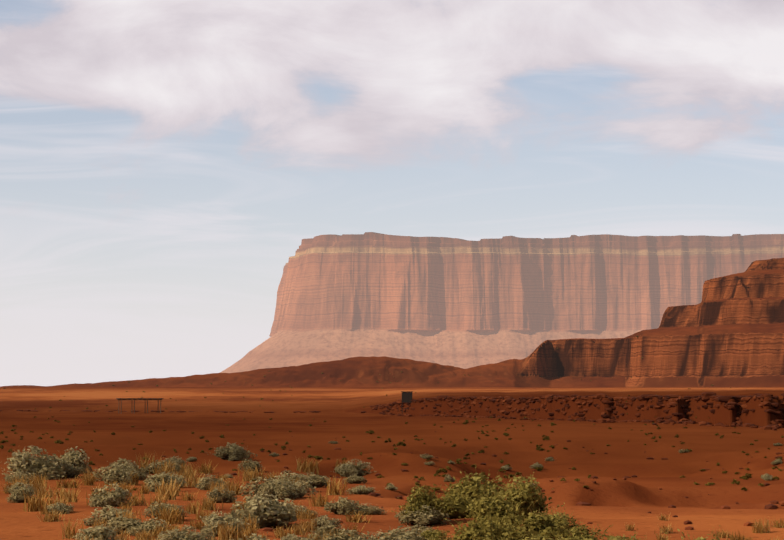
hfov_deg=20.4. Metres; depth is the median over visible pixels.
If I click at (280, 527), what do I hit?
grass shrub
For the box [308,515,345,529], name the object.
sage shrub
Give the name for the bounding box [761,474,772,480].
sage shrub
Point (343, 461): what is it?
grass shrub
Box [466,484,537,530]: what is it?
green shrub
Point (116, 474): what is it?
sage shrub
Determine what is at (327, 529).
sage shrub
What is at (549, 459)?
sage shrub
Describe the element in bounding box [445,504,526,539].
green shrub
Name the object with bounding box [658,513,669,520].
grass shrub
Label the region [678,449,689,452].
sage shrub
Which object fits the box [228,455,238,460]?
sage shrub
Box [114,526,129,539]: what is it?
grass shrub
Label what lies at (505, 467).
sage shrub
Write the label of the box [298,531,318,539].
grass shrub
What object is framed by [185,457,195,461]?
sage shrub
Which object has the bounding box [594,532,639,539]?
green shrub
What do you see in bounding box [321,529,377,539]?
sage shrub
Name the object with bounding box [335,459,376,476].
sage shrub
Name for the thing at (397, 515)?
sage shrub
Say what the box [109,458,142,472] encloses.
sage shrub
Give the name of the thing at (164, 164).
sky
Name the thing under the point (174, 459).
sage shrub
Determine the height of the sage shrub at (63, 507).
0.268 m
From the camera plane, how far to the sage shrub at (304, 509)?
42.45 m
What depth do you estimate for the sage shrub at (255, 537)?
29.50 m
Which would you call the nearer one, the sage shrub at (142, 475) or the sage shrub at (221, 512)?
the sage shrub at (221, 512)
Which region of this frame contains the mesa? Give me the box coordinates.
[220,232,783,372]
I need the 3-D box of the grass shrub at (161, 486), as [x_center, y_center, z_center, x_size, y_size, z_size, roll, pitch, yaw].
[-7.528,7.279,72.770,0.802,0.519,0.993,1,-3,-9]
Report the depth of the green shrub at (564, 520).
37.22 m
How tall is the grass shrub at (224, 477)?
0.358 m
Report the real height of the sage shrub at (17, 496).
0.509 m
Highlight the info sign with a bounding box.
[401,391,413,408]
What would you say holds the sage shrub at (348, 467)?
on the ground
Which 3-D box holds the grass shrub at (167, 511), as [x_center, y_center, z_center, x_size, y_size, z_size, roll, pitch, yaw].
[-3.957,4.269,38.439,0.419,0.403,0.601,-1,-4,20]
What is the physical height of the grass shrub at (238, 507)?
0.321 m
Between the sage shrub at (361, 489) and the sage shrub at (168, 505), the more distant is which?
the sage shrub at (361, 489)
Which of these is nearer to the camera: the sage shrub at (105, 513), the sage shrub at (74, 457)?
the sage shrub at (105, 513)
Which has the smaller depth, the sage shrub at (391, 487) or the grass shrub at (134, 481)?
the sage shrub at (391, 487)
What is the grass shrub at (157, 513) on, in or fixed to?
on the ground
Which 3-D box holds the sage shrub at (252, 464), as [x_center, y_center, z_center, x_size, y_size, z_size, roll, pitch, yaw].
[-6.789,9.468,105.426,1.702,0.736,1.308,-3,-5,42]
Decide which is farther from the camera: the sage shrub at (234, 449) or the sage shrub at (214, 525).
the sage shrub at (234, 449)
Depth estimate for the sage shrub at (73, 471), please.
89.18 m
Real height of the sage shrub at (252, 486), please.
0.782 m
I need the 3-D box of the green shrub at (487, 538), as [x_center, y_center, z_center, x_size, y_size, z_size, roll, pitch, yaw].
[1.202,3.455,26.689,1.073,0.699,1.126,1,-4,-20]
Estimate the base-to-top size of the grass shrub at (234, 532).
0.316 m
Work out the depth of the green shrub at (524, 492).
40.31 m
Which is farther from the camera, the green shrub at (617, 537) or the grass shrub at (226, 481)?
the grass shrub at (226, 481)
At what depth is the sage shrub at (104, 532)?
30.62 m
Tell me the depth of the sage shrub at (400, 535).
31.98 m
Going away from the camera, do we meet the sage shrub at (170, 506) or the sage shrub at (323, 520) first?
the sage shrub at (323, 520)
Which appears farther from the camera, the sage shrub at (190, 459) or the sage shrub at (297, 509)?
the sage shrub at (190, 459)
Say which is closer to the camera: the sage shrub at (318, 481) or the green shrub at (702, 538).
the green shrub at (702, 538)
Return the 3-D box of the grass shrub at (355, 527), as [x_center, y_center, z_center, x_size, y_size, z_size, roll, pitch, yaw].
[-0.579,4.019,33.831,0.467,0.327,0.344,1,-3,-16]
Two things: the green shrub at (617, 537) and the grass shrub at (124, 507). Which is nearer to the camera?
the green shrub at (617, 537)
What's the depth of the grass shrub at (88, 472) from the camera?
86.17 m
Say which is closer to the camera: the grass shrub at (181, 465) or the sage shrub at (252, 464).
the grass shrub at (181, 465)
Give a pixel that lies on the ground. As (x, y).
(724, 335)
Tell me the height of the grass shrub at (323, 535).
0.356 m
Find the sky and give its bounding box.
[0,0,783,386]
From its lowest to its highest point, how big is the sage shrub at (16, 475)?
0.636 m
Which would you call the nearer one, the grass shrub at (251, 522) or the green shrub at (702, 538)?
the green shrub at (702, 538)
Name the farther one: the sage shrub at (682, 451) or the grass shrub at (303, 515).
the sage shrub at (682, 451)
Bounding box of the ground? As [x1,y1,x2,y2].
[0,258,783,539]
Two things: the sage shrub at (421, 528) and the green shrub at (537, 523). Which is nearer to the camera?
the green shrub at (537, 523)
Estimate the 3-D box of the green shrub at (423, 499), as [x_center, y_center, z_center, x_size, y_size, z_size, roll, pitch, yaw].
[0.539,4.254,39.694,1.117,0.832,1.426,-2,-4,35]
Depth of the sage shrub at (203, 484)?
76.87 m
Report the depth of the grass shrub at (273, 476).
87.02 m
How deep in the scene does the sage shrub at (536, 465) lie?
131.05 m
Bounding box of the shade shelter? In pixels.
[116,398,163,412]
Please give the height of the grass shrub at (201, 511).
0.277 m
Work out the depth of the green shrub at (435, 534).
31.93 m
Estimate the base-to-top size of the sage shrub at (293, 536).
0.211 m
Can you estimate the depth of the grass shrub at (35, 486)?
75.05 m
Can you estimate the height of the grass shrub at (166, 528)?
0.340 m
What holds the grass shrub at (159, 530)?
on the ground
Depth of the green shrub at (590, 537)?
27.31 m
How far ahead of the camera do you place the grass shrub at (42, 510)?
45.56 m
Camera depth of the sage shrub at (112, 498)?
51.15 m
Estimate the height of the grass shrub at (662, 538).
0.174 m
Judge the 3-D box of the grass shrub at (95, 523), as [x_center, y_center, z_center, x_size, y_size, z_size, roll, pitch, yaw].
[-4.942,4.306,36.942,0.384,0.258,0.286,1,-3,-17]
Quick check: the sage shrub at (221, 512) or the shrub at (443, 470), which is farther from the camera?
the shrub at (443, 470)
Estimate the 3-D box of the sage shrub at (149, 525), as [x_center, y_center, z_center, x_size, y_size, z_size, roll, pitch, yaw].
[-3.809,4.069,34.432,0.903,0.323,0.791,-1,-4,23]
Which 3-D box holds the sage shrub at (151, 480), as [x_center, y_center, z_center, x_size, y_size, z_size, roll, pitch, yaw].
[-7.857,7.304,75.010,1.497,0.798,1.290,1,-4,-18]
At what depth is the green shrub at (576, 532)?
30.36 m
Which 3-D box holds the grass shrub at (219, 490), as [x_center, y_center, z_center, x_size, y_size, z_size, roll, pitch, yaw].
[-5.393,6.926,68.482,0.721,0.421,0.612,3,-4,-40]
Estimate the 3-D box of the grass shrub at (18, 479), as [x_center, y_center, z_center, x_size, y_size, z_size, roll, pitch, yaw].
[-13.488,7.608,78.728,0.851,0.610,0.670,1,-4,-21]
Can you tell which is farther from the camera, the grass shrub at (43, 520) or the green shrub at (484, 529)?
the grass shrub at (43, 520)
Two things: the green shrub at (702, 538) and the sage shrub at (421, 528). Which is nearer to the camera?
the green shrub at (702, 538)
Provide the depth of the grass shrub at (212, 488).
69.96 m
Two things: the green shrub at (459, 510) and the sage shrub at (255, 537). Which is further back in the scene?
the green shrub at (459, 510)
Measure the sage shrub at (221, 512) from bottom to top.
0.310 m
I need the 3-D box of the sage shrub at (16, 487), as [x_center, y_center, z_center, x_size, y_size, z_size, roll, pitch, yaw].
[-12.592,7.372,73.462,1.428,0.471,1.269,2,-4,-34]
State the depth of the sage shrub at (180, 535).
31.29 m
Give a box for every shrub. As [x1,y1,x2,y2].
[0,445,70,479]
[1,479,24,493]
[5,469,33,483]
[6,482,36,493]
[6,486,37,502]
[11,475,27,483]
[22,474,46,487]
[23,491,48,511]
[28,477,49,491]
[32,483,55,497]
[37,511,62,521]
[38,504,49,513]
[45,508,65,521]
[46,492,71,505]
[47,502,73,513]
[54,487,70,495]
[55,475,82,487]
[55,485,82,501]
[56,462,82,477]
[57,446,92,473]
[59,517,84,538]
[72,524,132,539]
[76,468,99,481]
[76,504,137,525]
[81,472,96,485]
[86,482,108,505]
[86,483,132,506]
[91,518,108,527]
[92,463,141,484]
[98,463,148,479]
[98,515,142,533]
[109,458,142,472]
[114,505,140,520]
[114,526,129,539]
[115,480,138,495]
[118,500,136,513]
[124,518,170,535]
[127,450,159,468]
[129,471,138,484]
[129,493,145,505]
[129,529,152,539]
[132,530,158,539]
[137,460,181,473]
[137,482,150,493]
[142,472,185,491]
[142,501,185,520]
[142,503,189,516]
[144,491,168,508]
[145,525,216,539]
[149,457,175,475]
[149,504,177,520]
[152,525,165,539]
[153,522,178,536]
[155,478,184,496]
[155,481,177,493]
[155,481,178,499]
[155,503,178,521]
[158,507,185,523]
[162,471,186,486]
[163,456,186,466]
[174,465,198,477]
[177,462,192,473]
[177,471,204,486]
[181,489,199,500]
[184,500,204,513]
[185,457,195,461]
[188,474,227,489]
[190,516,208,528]
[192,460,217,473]
[195,509,207,519]
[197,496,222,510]
[200,514,251,536]
[201,511,238,521]
[205,487,238,502]
[206,442,257,460]
[206,480,222,492]
[210,485,227,493]
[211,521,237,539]
[212,473,227,479]
[217,476,235,487]
[218,522,240,539]
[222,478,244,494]
[225,489,297,528]
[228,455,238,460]
[232,499,245,509]
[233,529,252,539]
[237,458,262,472]
[238,467,253,475]
[238,514,256,528]
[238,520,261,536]
[239,475,300,499]
[239,531,281,539]
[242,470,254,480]
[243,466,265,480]
[251,481,298,499]
[262,470,311,486]
[264,471,278,479]
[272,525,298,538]
[273,525,285,535]
[280,533,302,539]
[286,502,303,516]
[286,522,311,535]
[287,480,317,497]
[295,505,318,516]
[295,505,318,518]
[295,511,311,518]
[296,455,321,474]
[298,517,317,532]
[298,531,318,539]
[303,472,330,487]
[303,523,349,539]
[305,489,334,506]
[306,528,336,539]
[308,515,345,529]
[320,497,367,514]
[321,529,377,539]
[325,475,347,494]
[334,463,364,476]
[335,459,350,466]
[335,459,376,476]
[341,520,364,536]
[342,474,366,483]
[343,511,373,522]
[345,485,379,494]
[355,503,387,514]
[367,525,424,539]
[383,483,397,489]
[392,481,457,523]
[394,507,410,518]
[398,505,450,525]
[407,524,438,532]
[420,454,433,458]
[421,526,452,539]
[423,463,514,501]
[436,468,447,472]
[436,487,482,518]
[443,474,454,481]
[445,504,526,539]
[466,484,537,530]
[472,529,507,539]
[478,472,564,518]
[500,465,511,469]
[504,502,579,539]
[511,526,579,539]
[529,462,543,468]
[544,506,580,530]
[545,457,554,460]
[546,522,613,539]
[556,527,624,539]
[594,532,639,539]
[625,521,637,530]
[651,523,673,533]
[656,533,670,539]
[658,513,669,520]
[665,525,732,539]
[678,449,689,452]
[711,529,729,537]
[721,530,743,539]
[739,473,752,479]
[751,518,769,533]
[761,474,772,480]
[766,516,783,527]
[770,459,781,464]
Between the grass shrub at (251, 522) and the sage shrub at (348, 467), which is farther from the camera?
the sage shrub at (348, 467)
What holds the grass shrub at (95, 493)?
on the ground
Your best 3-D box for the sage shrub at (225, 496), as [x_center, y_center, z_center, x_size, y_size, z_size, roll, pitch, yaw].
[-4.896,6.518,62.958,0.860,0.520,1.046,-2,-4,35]
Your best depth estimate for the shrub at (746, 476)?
103.53 m
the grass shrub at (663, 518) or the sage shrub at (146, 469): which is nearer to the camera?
the grass shrub at (663, 518)
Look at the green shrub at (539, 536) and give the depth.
27.61 m
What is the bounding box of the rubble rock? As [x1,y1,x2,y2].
[0,392,783,530]
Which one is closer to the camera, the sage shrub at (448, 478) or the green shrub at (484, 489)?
the green shrub at (484, 489)
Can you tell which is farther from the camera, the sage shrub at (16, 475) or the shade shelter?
the shade shelter
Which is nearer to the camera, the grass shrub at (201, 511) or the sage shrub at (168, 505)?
the grass shrub at (201, 511)
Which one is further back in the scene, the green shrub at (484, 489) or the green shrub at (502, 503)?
the green shrub at (484, 489)
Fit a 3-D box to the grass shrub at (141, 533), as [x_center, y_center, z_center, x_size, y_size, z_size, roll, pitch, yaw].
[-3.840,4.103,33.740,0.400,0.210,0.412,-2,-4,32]
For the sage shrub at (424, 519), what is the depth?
39.01 m
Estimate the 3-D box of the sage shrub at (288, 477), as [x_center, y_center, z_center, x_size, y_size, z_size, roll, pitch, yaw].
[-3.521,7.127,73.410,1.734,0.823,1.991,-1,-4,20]
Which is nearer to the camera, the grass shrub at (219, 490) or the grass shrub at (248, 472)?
the grass shrub at (219, 490)
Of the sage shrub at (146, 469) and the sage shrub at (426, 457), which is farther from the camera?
the sage shrub at (426, 457)
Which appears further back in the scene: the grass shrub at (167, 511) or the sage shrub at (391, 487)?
the sage shrub at (391, 487)
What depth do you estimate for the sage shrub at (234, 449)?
124.98 m
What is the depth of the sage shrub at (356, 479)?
83.86 m
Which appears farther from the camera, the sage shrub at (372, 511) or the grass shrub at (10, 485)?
the grass shrub at (10, 485)
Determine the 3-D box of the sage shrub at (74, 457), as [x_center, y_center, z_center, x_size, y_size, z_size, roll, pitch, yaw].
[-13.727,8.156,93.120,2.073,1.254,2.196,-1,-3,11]
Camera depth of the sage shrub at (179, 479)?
79.48 m
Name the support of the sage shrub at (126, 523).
on the ground
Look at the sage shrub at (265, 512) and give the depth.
36.87 m
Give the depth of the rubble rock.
272.48 m
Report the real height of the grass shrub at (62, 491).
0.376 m

